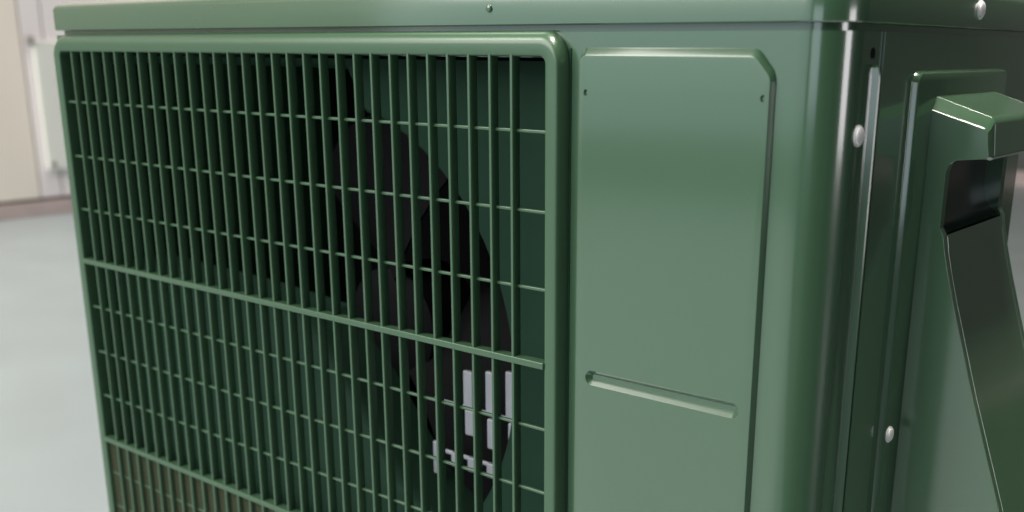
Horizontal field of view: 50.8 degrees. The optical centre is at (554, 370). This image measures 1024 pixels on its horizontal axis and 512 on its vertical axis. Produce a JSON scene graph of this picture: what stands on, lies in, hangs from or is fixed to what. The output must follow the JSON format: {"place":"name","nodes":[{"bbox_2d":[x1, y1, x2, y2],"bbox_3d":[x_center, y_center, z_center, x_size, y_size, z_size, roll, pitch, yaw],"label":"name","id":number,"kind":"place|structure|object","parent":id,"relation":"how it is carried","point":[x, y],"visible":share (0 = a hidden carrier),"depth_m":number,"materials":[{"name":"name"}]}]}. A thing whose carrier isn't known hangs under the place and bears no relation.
{"place":"outdoors","nodes":[
{"label":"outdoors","id":0,"kind":"place"},
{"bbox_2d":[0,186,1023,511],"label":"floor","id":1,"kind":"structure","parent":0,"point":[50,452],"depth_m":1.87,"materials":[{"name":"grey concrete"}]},
{"bbox_2d":[0,0,106,220],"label":"wall","id":2,"kind":"structure","parent":1,"relation":"on","point":[31,185],"depth_m":3.48,"materials":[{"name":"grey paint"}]},
{"bbox_2d":[25,36,67,169],"bbox_3d":[-1.536,-0.913,3.667,0.028,0.424,0.474,13,21,36],"label":"radiator","id":3,"kind":"object","parent":2,"relation":"attached to","point":[48,98],"visible":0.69,"depth_m":3.52,"materials":[{"name":"white metal"}]},
{"bbox_2d":[53,0,1023,511],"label":"heat pump unit","id":4,"kind":"object","parent":1,"relation":"on","point":[543,256],"visible":1,"depth_m":0.57,"materials":[{"name":"green metal"}]},
{"bbox_2d":[1015,152,1023,185],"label":"wall","id":5,"kind":"structure","parent":1,"relation":"on","point":[1019,180],"depth_m":4.54,"materials":[{"name":"beige paint"}]}
]}

